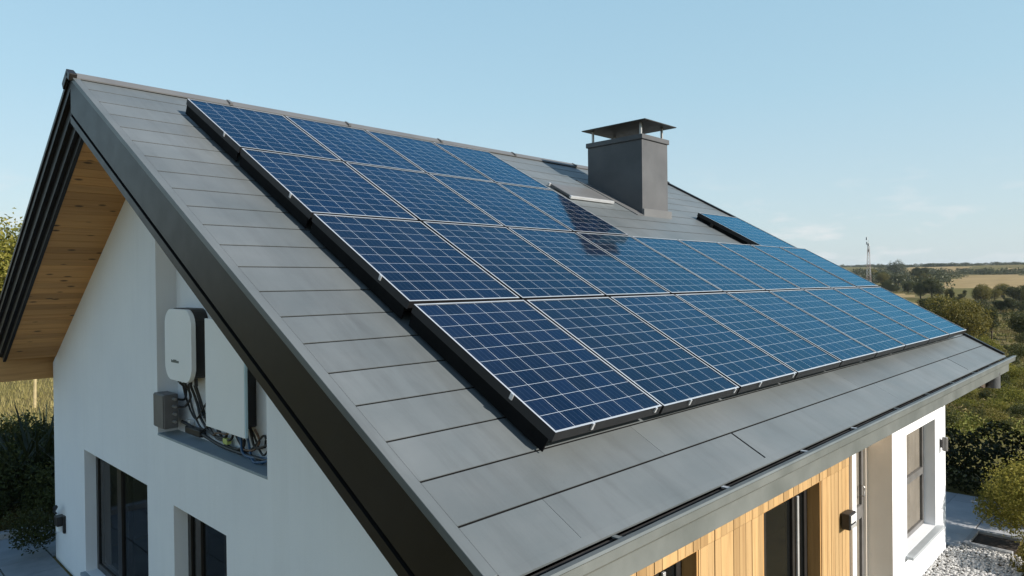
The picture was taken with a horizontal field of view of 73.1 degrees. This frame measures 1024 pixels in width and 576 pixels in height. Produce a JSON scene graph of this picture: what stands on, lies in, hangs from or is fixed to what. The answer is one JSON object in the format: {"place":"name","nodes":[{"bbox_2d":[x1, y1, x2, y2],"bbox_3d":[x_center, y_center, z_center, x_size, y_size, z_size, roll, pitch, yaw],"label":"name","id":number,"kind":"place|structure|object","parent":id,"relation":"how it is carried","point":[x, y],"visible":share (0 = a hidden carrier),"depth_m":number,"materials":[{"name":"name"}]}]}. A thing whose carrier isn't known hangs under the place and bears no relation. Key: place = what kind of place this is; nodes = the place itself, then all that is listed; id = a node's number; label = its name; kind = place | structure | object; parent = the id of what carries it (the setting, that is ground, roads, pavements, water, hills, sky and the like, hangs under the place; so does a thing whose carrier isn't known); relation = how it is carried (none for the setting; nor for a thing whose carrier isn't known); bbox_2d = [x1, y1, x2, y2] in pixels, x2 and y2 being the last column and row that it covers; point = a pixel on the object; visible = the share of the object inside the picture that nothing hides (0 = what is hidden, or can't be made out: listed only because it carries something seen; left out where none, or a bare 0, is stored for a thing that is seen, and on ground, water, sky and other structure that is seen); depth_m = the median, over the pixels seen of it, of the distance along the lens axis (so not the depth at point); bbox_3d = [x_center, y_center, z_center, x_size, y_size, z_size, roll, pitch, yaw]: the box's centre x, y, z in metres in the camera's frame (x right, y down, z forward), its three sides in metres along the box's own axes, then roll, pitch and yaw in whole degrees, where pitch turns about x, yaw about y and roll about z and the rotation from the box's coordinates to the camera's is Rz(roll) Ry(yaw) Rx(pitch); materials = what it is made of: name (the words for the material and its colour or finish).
{"place":"outdoors","nodes":[
{"label":"outdoors","id":0,"kind":"place"},
{"bbox_2d":[0,529,68,575],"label":"path","id":1,"kind":"structure","parent":0,"point":[14,562],"depth_m":9.82,"materials":[{"name":"concrete"}]},
{"bbox_2d":[0,265,1023,575],"bbox_3d":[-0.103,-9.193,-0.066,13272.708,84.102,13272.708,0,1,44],"label":"ground","id":2,"kind":"structure","parent":0,"point":[962,283],"depth_m":107.38,"materials":[{"name":"plant"}]},
{"bbox_2d":[0,207,20,294],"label":"garden tree","id":3,"kind":"object","parent":2,"relation":"on","point":[5,262],"visible":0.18,"depth_m":37.14,"materials":[{"name":"green plant"}]},
{"bbox_2d":[0,216,22,277],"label":"garden tree","id":4,"kind":"object","parent":2,"relation":"on","point":[19,225],"visible":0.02,"depth_m":40.04,"materials":[{"name":"green plant"}]},
{"bbox_2d":[0,436,47,499],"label":"spiky plant","id":5,"kind":"object","parent":2,"relation":"on","point":[2,472],"visible":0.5,"depth_m":11.81,"materials":[{"name":"green plant"}]},
{"bbox_2d":[2,402,46,437],"bbox_3d":[-10.283,3.221,15.260,1.827,1.478,1.725,-1,0,11],"label":"spiky plant","id":6,"kind":"object","parent":2,"relation":"on","point":[45,416],"visible":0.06,"depth_m":15.61,"materials":[{"name":"green plant"}]},
{"bbox_2d":[0,410,52,452],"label":"bush","id":7,"kind":"object","parent":2,"relation":"on","point":[11,426],"visible":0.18,"depth_m":14.29,"materials":[{"name":"green plant"}]},
{"bbox_2d":[0,425,53,490],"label":"spiky plant","id":8,"kind":"object","parent":2,"relation":"on","point":[6,439],"visible":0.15,"depth_m":13.15,"materials":[{"name":"green plant"}]},
{"bbox_2d":[0,452,53,511],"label":"bush","id":9,"kind":"object","parent":2,"relation":"on","point":[11,490],"visible":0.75,"depth_m":11.68,"materials":[{"name":"green plant"}]},
{"bbox_2d":[0,378,53,442],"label":"grass","id":10,"kind":"structure","parent":2,"relation":"on","point":[25,397],"depth_m":23.97,"materials":[{"name":"plant"}]},
{"bbox_2d":[0,409,54,479],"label":"bush","id":11,"kind":"object","parent":2,"relation":"on","point":[18,444],"visible":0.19,"depth_m":13.37,"materials":[{"name":"green plant"}]},
{"bbox_2d":[0,401,54,495],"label":"spiky plant","id":12,"kind":"object","parent":2,"relation":"on","point":[25,444],"visible":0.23,"depth_m":12.31,"materials":[{"name":"green plant"}]},
{"bbox_2d":[0,504,55,555],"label":"bush","id":13,"kind":"object","parent":2,"relation":"on","point":[34,533],"visible":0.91,"depth_m":9.97,"materials":[{"name":"green plant"}]},
{"bbox_2d":[0,521,55,539],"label":"kerb","id":14,"kind":"structure","parent":2,"relation":"on","point":[3,533],"depth_m":10.74,"materials":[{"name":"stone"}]},
{"bbox_2d":[11,461,54,521],"bbox_3d":[-7.801,3.421,11.677,0.952,1.009,1.060,0,1,40],"label":"bush","id":15,"kind":"object","parent":2,"relation":"on","point":[47,498],"visible":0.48,"depth_m":11.42,"materials":[{"name":"green plant"}]},
{"bbox_2d":[33,379,36,407],"bbox_3d":[-15.638,3.397,22.625,0.095,1.252,0.123,0,1,44],"label":"fence post","id":16,"kind":"object","parent":2,"relation":"on","point":[35,393],"visible":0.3,"depth_m":22.60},
{"bbox_2d":[25,453,54,507],"bbox_3d":[-8.010,3.367,12.550,1.394,1.113,1.253,-1,0,-19],"label":"bush","id":17,"kind":"object","parent":2,"relation":"on","point":[50,468],"visible":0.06,"depth_m":12.24,"materials":[{"name":"green plant"}]},
{"bbox_2d":[0,69,1015,575],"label":"house","id":18,"kind":"structure","parent":2,"relation":"on","point":[398,445],"depth_m":5.40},
{"bbox_2d":[52,505,65,533],"bbox_3d":[-6.407,3.211,9.700,0.448,0.402,0.138,0,1,44],"label":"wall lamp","id":19,"kind":"object","parent":18,"relation":"attached to","point":[60,522],"depth_m":9.59,"materials":[{"name":"black plastic"}]},
{"bbox_2d":[80,457,148,575],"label":"window","id":20,"kind":"structure","parent":18,"relation":"in","point":[121,499],"depth_m":8.31,"materials":[{"name":"black glass"}]},
{"bbox_2d":[153,391,177,428],"bbox_3d":[-3.468,1.229,6.936,0.349,0.340,0.144,0,1,44],"label":"junction box","id":21,"kind":"object","parent":18,"relation":"attached to","point":[165,407],"visible":1,"depth_m":6.86,"materials":[{"name":"grey plastic"}]},
{"bbox_2d":[165,307,207,386],"bbox_3d":[-3.197,0.572,6.780,0.680,0.750,0.171,0,1,44],"label":"inverter","id":22,"kind":"object","parent":18,"relation":"attached to","point":[184,345],"visible":0.97,"depth_m":6.61,"materials":[{"name":"white plastic"}]},
{"bbox_2d":[182,382,205,419],"bbox_3d":[-3.086,1.140,6.726,0.580,0.392,0.049,0,1,44],"label":"cable","id":23,"kind":"object","parent":22,"relation":"hanging from","point":[191,412],"visible":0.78,"depth_m":6.81,"materials":[{"name":"rubber"}]},
{"bbox_2d":[189,385,227,438],"bbox_3d":[-2.841,1.164,6.491,0.795,0.447,0.078,0,1,44],"label":"cable","id":24,"kind":"object","parent":22,"relation":"hanging from","point":[198,408],"visible":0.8,"depth_m":6.72,"materials":[{"name":"rubber"}]},
{"bbox_2d":[195,386,233,441],"bbox_3d":[-2.745,1.170,6.397,0.782,0.457,0.076,0,1,44],"label":"cable","id":25,"kind":"object","parent":22,"relation":"hanging from","point":[204,413],"visible":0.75,"depth_m":6.62,"materials":[{"name":"rubber"}]},
{"bbox_2d":[185,419,205,437],"bbox_3d":[-3.091,1.366,6.728,0.420,0.120,0.080,0,1,44],"label":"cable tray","id":26,"kind":"object","parent":18,"relation":"attached to","point":[197,431],"visible":0.89,"depth_m":6.67,"materials":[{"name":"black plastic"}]},
{"bbox_2d":[187,384,217,431],"bbox_3d":[-2.961,1.154,6.604,0.634,0.420,0.049,0,1,44],"label":"cable","id":27,"kind":"object","parent":18,"relation":"attached to","point":[193,411],"visible":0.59,"depth_m":6.79,"materials":[{"name":"rubber"}]},
{"bbox_2d":[188,514,226,575],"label":"window","id":28,"kind":"structure","parent":18,"relation":"in","point":[207,548],"depth_m":6.61,"materials":[{"name":"black glass"}]},
{"bbox_2d":[181,420,266,460],"bbox_3d":[-2.564,1.381,6.204,1.974,0.145,0.048,0,1,43],"label":"cable","id":29,"kind":"object","parent":18,"relation":"on","point":[213,441],"visible":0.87,"depth_m":6.23,"materials":[{"name":"rubber"}]},
{"bbox_2d":[205,318,256,438],"bbox_3d":[-2.444,0.763,6.054,0.812,0.980,0.164,0,1,44],"label":"battery unit","id":30,"kind":"object","parent":18,"relation":"attached to","point":[230,382],"visible":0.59,"depth_m":5.96,"materials":[{"name":"white plastic"}]},
{"bbox_2d":[239,437,266,459],"bbox_3d":[-2.129,1.319,5.782,0.765,0.258,0.056,0,1,44],"label":"cable","id":31,"kind":"object","parent":30,"relation":"hanging from","point":[242,451],"visible":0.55,"depth_m":5.93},
{"bbox_2d":[247,435,266,463],"bbox_3d":[-2.119,1.329,5.768,0.068,0.279,0.534,-1,1,-45],"label":"cable","id":32,"kind":"object","parent":30,"relation":"hanging from","point":[252,460],"visible":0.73,"depth_m":5.82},
{"bbox_2d":[249,427,266,449],"bbox_3d":[-2.081,0.777,5.760,0.463,1.172,0.028,0,1,41],"label":"cable","id":33,"kind":"object","parent":30,"relation":"hanging from","point":[252,440],"visible":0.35,"depth_m":5.86,"materials":[{"name":"rubber"}]},
{"bbox_2d":[653,550,697,575],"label":"window","id":34,"kind":"structure","parent":18,"relation":"in","point":[687,566],"depth_m":4.89,"materials":[{"name":"black glass"}]},
{"bbox_2d":[763,482,820,575],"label":"window","id":35,"kind":"structure","parent":18,"relation":"in","point":[791,528],"depth_m":6.37,"materials":[{"name":"black glass"}]},
{"bbox_2d":[841,509,856,530],"bbox_3d":[3.358,2.313,6.885,0.104,0.160,0.180,0,1,44],"label":"wall light","id":36,"kind":"object","parent":18,"relation":"attached to","point":[848,520],"visible":1,"depth_m":6.83,"materials":[{"name":"black plastic"}]},
{"bbox_2d":[856,452,859,575],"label":"curtain","id":37,"kind":"object","parent":18,"relation":"hanging from","point":[857,485],"depth_m":8.22,"materials":[{"name":"fabric"}]},
{"bbox_2d":[856,450,864,575],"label":"front door","id":38,"kind":"structure","parent":18,"relation":"in","point":[859,508],"depth_m":8.24,"materials":[{"name":"white"}]},
{"bbox_2d":[906,428,919,530],"bbox_3d":[5.217,2.541,9.127,0.006,1.450,1.220,0,1,44],"label":"curtain","id":39,"kind":"object","parent":18,"relation":"hanging from","point":[913,486],"depth_m":9.34,"materials":[{"name":"fabric"}]},
{"bbox_2d":[905,426,944,560],"bbox_3d":[5.302,2.561,9.045,0.300,1.509,1.520,0,1,44],"label":"window","id":40,"kind":"structure","parent":18,"relation":"in","point":[918,549],"depth_m":9.34,"materials":[{"name":"white plastic"}]},
{"bbox_2d":[940,437,947,450],"bbox_3d":[6.039,2.178,9.647,0.095,0.190,0.072,0,1,44],"label":"wall light","id":41,"kind":"object","parent":18,"relation":"attached to","point":[944,443],"visible":1,"depth_m":9.61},
{"bbox_2d":[866,237,870,281],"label":"radio mast","id":42,"kind":"object","parent":2,"relation":"on","point":[868,250],"visible":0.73,"depth_m":381.79,"materials":[{"name":"metal"}]},
{"bbox_2d":[876,272,889,281],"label":"round tree","id":43,"kind":"object","parent":2,"relation":"on","point":[881,277],"visible":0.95,"depth_m":532.37,"materials":[{"name":"green plant"}]},
{"bbox_2d":[912,282,929,298],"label":"broadleaf tree","id":44,"kind":"object","parent":2,"relation":"on","point":[918,289],"visible":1,"depth_m":318.48,"materials":[{"name":"green plant"}]},
{"bbox_2d":[838,259,1023,292],"bbox_3d":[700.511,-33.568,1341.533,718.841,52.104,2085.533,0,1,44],"label":"distant woodland","id":45,"kind":"object","parent":2,"relation":"on","point":[892,270],"visible":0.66,"depth_m":773.84,"materials":[{"name":"plant"}]},
{"bbox_2d":[922,277,944,296],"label":"broadleaf tree","id":46,"kind":"object","parent":2,"relation":"on","point":[933,289],"visible":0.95,"depth_m":315.49,"materials":[{"name":"green plant"}]},
{"bbox_2d":[921,296,963,312],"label":"broadleaf tree","id":47,"kind":"object","parent":2,"relation":"on","point":[934,307],"visible":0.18,"depth_m":147.59,"materials":[{"name":"green plant"}]},
{"bbox_2d":[945,404,960,425],"bbox_3d":[12.556,3.746,20.075,0.820,0.867,0.913,0,1,36],"label":"bush","id":48,"kind":"object","parent":2,"relation":"on","point":[953,417],"visible":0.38,"depth_m":19.87,"materials":[{"name":"green plant"}]},
{"bbox_2d":[922,294,995,340],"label":"round tree","id":49,"kind":"object","parent":2,"relation":"on","point":[964,313],"visible":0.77,"depth_m":95.66,"materials":[{"name":"green plant"}]},
{"bbox_2d":[952,398,978,407],"bbox_3d":[18.500,4.778,28.336,1.232,0.753,1.359,0,0,30],"label":"bush","id":50,"kind":"object","parent":2,"relation":"on","point":[968,401],"visible":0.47,"depth_m":28.13,"materials":[{"name":"green plant"}]},
{"bbox_2d":[919,302,1023,445],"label":"undergrowth","id":51,"kind":"object","parent":2,"relation":"on","point":[966,418],"visible":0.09,"depth_m":24.67,"materials":[{"name":"green plant"}]},
{"bbox_2d":[922,542,1023,575],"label":"gravel","id":52,"kind":"structure","parent":2,"relation":"on","point":[982,564],"depth_m":9.34,"materials":[{"name":"gravel"}]},
{"bbox_2d":[970,283,993,300],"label":"round tree","id":53,"kind":"object","parent":2,"relation":"on","point":[981,292],"visible":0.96,"depth_m":281.33,"materials":[{"name":"green plant"}]},
{"bbox_2d":[945,420,1023,495],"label":"hedge","id":54,"kind":"object","parent":2,"relation":"on","point":[951,453],"visible":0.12,"depth_m":12.58,"materials":[{"name":"green plant"}]},
{"bbox_2d":[975,335,1002,350],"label":"bush","id":55,"kind":"object","parent":2,"relation":"on","point":[986,340],"visible":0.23,"depth_m":80.72,"materials":[{"name":"green plant"}]},
{"bbox_2d":[962,528,1020,555],"bbox_3d":[7.036,3.749,10.114,0.595,0.120,0.780,0,1,44],"label":"planting pit","id":56,"kind":"object","parent":2,"relation":"on","point":[993,541],"visible":0.64,"depth_m":10.14,"materials":[{"name":"concrete"}]},
{"bbox_2d":[971,449,1023,546],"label":"shrub","id":57,"kind":"object","parent":56,"relation":"in","point":[1009,499],"visible":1,"depth_m":9.79,"materials":[{"name":"green plant"}]},
{"bbox_2d":[983,304,1000,338],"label":"slender tree","id":58,"kind":"object","parent":2,"relation":"on","point":[995,318],"visible":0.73,"depth_m":113.20,"materials":[{"name":"green plant"}]},
{"bbox_2d":[976,395,1014,410],"bbox_3d":[19.419,4.730,27.636,1.373,0.839,1.244,-1,0,9],"label":"bush","id":59,"kind":"object","parent":2,"relation":"on","point":[999,403],"visible":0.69,"depth_m":27.68,"materials":[{"name":"green plant"}]},
{"bbox_2d":[984,407,1007,423],"bbox_3d":[14.976,3.998,21.309,0.784,0.642,0.805,-1,0,16],"label":"bush","id":60,"kind":"object","parent":2,"relation":"on","point":[1004,418],"visible":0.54,"depth_m":21.34,"materials":[{"name":"green plant"}]},
{"bbox_2d":[992,300,1005,310],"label":"broadleaf tree","id":61,"kind":"object","parent":2,"relation":"on","point":[999,303],"visible":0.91,"depth_m":222.29,"materials":[{"name":"green plant"}]},
{"bbox_2d":[989,382,1023,403],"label":"bush","id":62,"kind":"object","parent":2,"relation":"on","point":[1011,391],"visible":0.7,"depth_m":33.18,"materials":[{"name":"green plant"}]},
{"bbox_2d":[1003,297,1015,310],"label":"broadleaf tree","id":63,"kind":"object","parent":2,"relation":"on","point":[1009,302],"visible":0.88,"depth_m":220.49,"materials":[{"name":"green plant"}]},
{"bbox_2d":[1001,352,1020,365],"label":"bush","id":64,"kind":"object","parent":2,"relation":"on","point":[1011,354],"visible":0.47,"depth_m":68.45,"materials":[{"name":"green plant"}]},
{"bbox_2d":[999,284,1023,299],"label":"broadleaf tree","id":65,"kind":"object","parent":2,"relation":"on","point":[1010,292],"visible":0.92,"depth_m":282.76,"materials":[{"name":"green plant"}]},
{"bbox_2d":[1001,311,1023,336],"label":"broadleaf tree","id":66,"kind":"object","parent":2,"relation":"on","point":[1017,322],"visible":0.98,"depth_m":113.89,"materials":[{"name":"green plant"}]},
{"bbox_2d":[1004,340,1023,358],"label":"bush","id":67,"kind":"object","parent":2,"relation":"on","point":[1020,353],"visible":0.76,"depth_m":77.89,"materials":[{"name":"green plant"}]},
{"bbox_2d":[1005,367,1023,381],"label":"bush","id":68,"kind":"object","parent":2,"relation":"on","point":[1014,372],"visible":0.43,"depth_m":51.11,"materials":[{"name":"green plant"}]},
{"bbox_2d":[1009,535,1023,571],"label":"shrub","id":69,"kind":"object","parent":2,"relation":"on","point":[1020,555],"visible":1,"depth_m":9.11,"materials":[{"name":"green plant"}]},
{"bbox_2d":[1010,404,1023,417],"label":"bush","id":70,"kind":"object","parent":2,"relation":"on","point":[1019,412],"visible":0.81,"depth_m":23.87,"materials":[{"name":"green plant"}]},
{"bbox_2d":[0,0,1023,265],"label":"sky","id":71,"kind":"structure","parent":0,"point":[825,127],"materials":[{"name":"blue"}]},
{"bbox_2d":[946,492,995,548],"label":"patio","id":72,"kind":"structure","parent":0,"point":[961,522],"depth_m":11.14,"materials":[{"name":"concrete"}]},
{"bbox_2d":[976,504,1023,542],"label":"garden path","id":73,"kind":"structure","parent":0,"point":[984,526],"depth_m":10.68,"materials":[{"name":"concrete"}]},
{"bbox_3d":[-1.516,-1.628,7.992,0.089,0.108,3.950,0,1,44],"label":"mounting rail","id":74,"kind":"object","parent":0,"visible":0},
{"bbox_2d":[185,99,340,161],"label":"solar panel","id":75,"kind":"object","parent":74,"relation":"attached to","point":[231,131],"visible":0.91,"depth_m":6.42,"materials":[{"name":"glass"}]},
{"bbox_2d":[366,130,493,181],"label":"solar panel","id":76,"kind":"object","parent":74,"relation":"attached to","point":[427,157],"visible":0.67,"depth_m":7.92,"materials":[{"name":"glass"}]},
{"bbox_3d":[-0.985,-1.222,7.482,0.089,0.108,3.950,0,1,44],"label":"mounting rail","id":77,"kind":"object","parent":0,"visible":0},
{"bbox_2d":[285,116,424,172],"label":"solar panel","id":78,"kind":"object","parent":77,"relation":"attached to","point":[344,144],"visible":0.68,"depth_m":7.20,"materials":[{"name":"glass"}]},
{"bbox_2d":[433,142,550,189],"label":"solar panel","id":79,"kind":"object","parent":77,"relation":"attached to","point":[492,167],"visible":0.69,"depth_m":8.64,"materials":[{"name":"glass"}]},
{"bbox_3d":[-0.686,-0.994,7.195,0.089,0.108,3.950,0,1,44],"label":"mounting rail","id":80,"kind":"object","parent":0,"visible":0},
{"bbox_2d":[239,148,417,227],"bbox_3d":[-1.543,-0.810,5.751,1.182,0.734,0.979,0,1,44],"label":"solar panel","id":81,"kind":"object","parent":80,"relation":"attached to","point":[301,190],"visible":0.91,"depth_m":5.62,"materials":[{"name":"glass"}]},
{"bbox_2d":[497,183,627,235],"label":"solar panel","id":82,"kind":"object","parent":80,"relation":"on","point":[565,212],"visible":0.68,"depth_m":7.84,"materials":[{"name":"glass"}]},
{"bbox_3d":[-0.156,-0.589,6.685,0.089,0.108,3.950,0,1,44],"label":"mounting rail","id":83,"kind":"object","parent":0,"visible":0},
{"bbox_2d":[345,162,502,226],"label":"solar panel","id":84,"kind":"object","parent":83,"relation":"on","point":[422,197],"visible":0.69,"depth_m":6.39,"materials":[{"name":"glass"}]},
{"bbox_2d":[429,174,571,231],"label":"solar panel","id":85,"kind":"object","parent":83,"relation":"attached to","point":[503,206],"visible":0.68,"depth_m":7.12,"materials":[{"name":"glass"}]},
{"bbox_3d":[1.867,-0.392,8.167,0.089,0.108,8.890,0,1,44],"label":"mounting rail","id":86,"kind":"object","parent":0,"visible":0},
{"bbox_2d":[310,214,518,318],"bbox_3d":[-0.713,-0.177,4.953,1.182,0.734,0.979,0,0,44],"label":"solar panel","id":87,"kind":"object","parent":86,"relation":"attached to","point":[397,267],"visible":0.92,"depth_m":4.81,"materials":[{"name":"glass"}]},
{"bbox_2d":[423,221,603,300],"bbox_3d":[0.000,-0.221,5.661,1.149,0.672,0.970,0,1,44],"label":"solar panel","id":88,"kind":"object","parent":86,"relation":"on","point":[518,266],"visible":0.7,"depth_m":5.59,"materials":[{"name":"glass"}]},
{"bbox_2d":[508,227,669,297],"bbox_3d":[0.697,-0.233,6.376,1.149,0.672,0.970,0,0,44],"label":"solar panel","id":89,"kind":"object","parent":86,"relation":"on","point":[599,269],"visible":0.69,"depth_m":6.31,"materials":[{"name":"glass"}]},
{"bbox_2d":[717,242,830,289],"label":"solar panel","id":90,"kind":"object","parent":86,"relation":"on","point":[788,273],"visible":0.7,"depth_m":9.20,"materials":[{"name":"glass"}]},
{"bbox_2d":[751,245,855,288],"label":"solar panel","id":91,"kind":"object","parent":86,"relation":"on","point":[808,268],"visible":0.69,"depth_m":9.92,"materials":[{"name":"glass"}]},
{"bbox_2d":[780,247,877,287],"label":"solar panel","id":92,"kind":"object","parent":86,"relation":"attached to","point":[857,281],"visible":0.72,"depth_m":10.62,"materials":[{"name":"glass"}]},
{"bbox_3d":[2.398,0.013,7.657,0.089,0.108,8.890,0,1,44],"label":"mounting rail","id":93,"kind":"object","parent":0,"visible":0},
{"bbox_2d":[576,232,721,294],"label":"solar panel","id":94,"kind":"object","parent":93,"relation":"attached to","point":[662,271],"visible":0.74,"depth_m":7.03,"materials":[{"name":"glass"}]},
{"bbox_2d":[632,236,764,292],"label":"solar panel","id":95,"kind":"object","parent":93,"relation":"attached to","point":[707,269],"visible":0.69,"depth_m":7.76,"materials":[{"name":"glass"}]},
{"bbox_2d":[679,240,800,290],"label":"solar panel","id":96,"kind":"object","parent":93,"relation":"attached to","point":[756,274],"visible":0.68,"depth_m":8.48,"materials":[{"name":"glass"}]},
{"bbox_3d":[2.697,0.242,7.369,0.089,0.108,8.890,0,1,44],"label":"mounting rail","id":97,"kind":"object","parent":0,"visible":0},
{"bbox_2d":[409,300,661,451],"bbox_3d":[0.128,0.455,4.159,1.193,0.734,0.979,0,1,44],"label":"solar panel","id":98,"kind":"object","parent":97,"relation":"attached to","point":[536,378],"visible":1,"depth_m":4.00,"materials":[{"name":"glass"}]},
{"bbox_2d":[675,293,840,377],"bbox_3d":[2.232,0.388,6.303,1.149,0.672,0.970,0,1,44],"label":"solar panel","id":99,"kind":"object","parent":97,"relation":"on","point":[800,356],"visible":0.89,"depth_m":6.23,"materials":[{"name":"glass"}]},
{"bbox_2d":[727,291,876,365],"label":"solar panel","id":100,"kind":"object","parent":97,"relation":"attached to","point":[844,349],"visible":0.89,"depth_m":6.95,"materials":[{"name":"glass"}]},
{"bbox_2d":[805,289,928,349],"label":"solar panel","id":101,"kind":"object","parent":97,"relation":"attached to","point":[902,334],"visible":0.88,"depth_m":8.40,"materials":[{"name":"glass"}]},
{"bbox_2d":[835,288,948,342],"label":"solar panel","id":102,"kind":"object","parent":97,"relation":"attached to","point":[930,332],"visible":0.88,"depth_m":9.11,"materials":[{"name":"glass"}]},
{"bbox_2d":[860,287,965,337],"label":"solar panel","id":103,"kind":"object","parent":97,"relation":"attached to","point":[951,329],"visible":0.88,"depth_m":9.84,"materials":[{"name":"glass"}]},
{"bbox_3d":[3.227,0.647,6.860,0.089,0.108,8.890,0,1,44],"label":"mounting rail","id":104,"kind":"object","parent":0,"visible":0},
{"bbox_2d":[526,297,738,413],"bbox_3d":[0.840,0.414,4.867,1.160,0.672,0.970,0,1,44],"label":"solar panel","id":105,"kind":"object","parent":104,"relation":"attached to","point":[667,374],"visible":0.91,"depth_m":4.78,"materials":[{"name":"glass"}]},
{"bbox_2d":[610,294,796,392],"bbox_3d":[1.538,0.401,5.583,1.160,0.672,0.970,0,1,44],"label":"solar panel","id":106,"kind":"object","parent":104,"relation":"attached to","point":[742,364],"visible":0.91,"depth_m":5.51,"materials":[{"name":"glass"}]},
{"bbox_2d":[769,290,904,356],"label":"solar panel","id":107,"kind":"object","parent":104,"relation":"attached to","point":[868,336],"visible":0.89,"depth_m":7.68,"materials":[{"name":"glass"}]},
{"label":"mounting rail","id":108,"kind":"object","parent":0,"visible":0},
{"bbox_2d":[696,213,795,247],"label":"solar panel","id":109,"kind":"object","parent":108,"relation":"attached to","point":[739,230],"visible":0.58,"depth_m":11.18,"materials":[{"name":"glass"}]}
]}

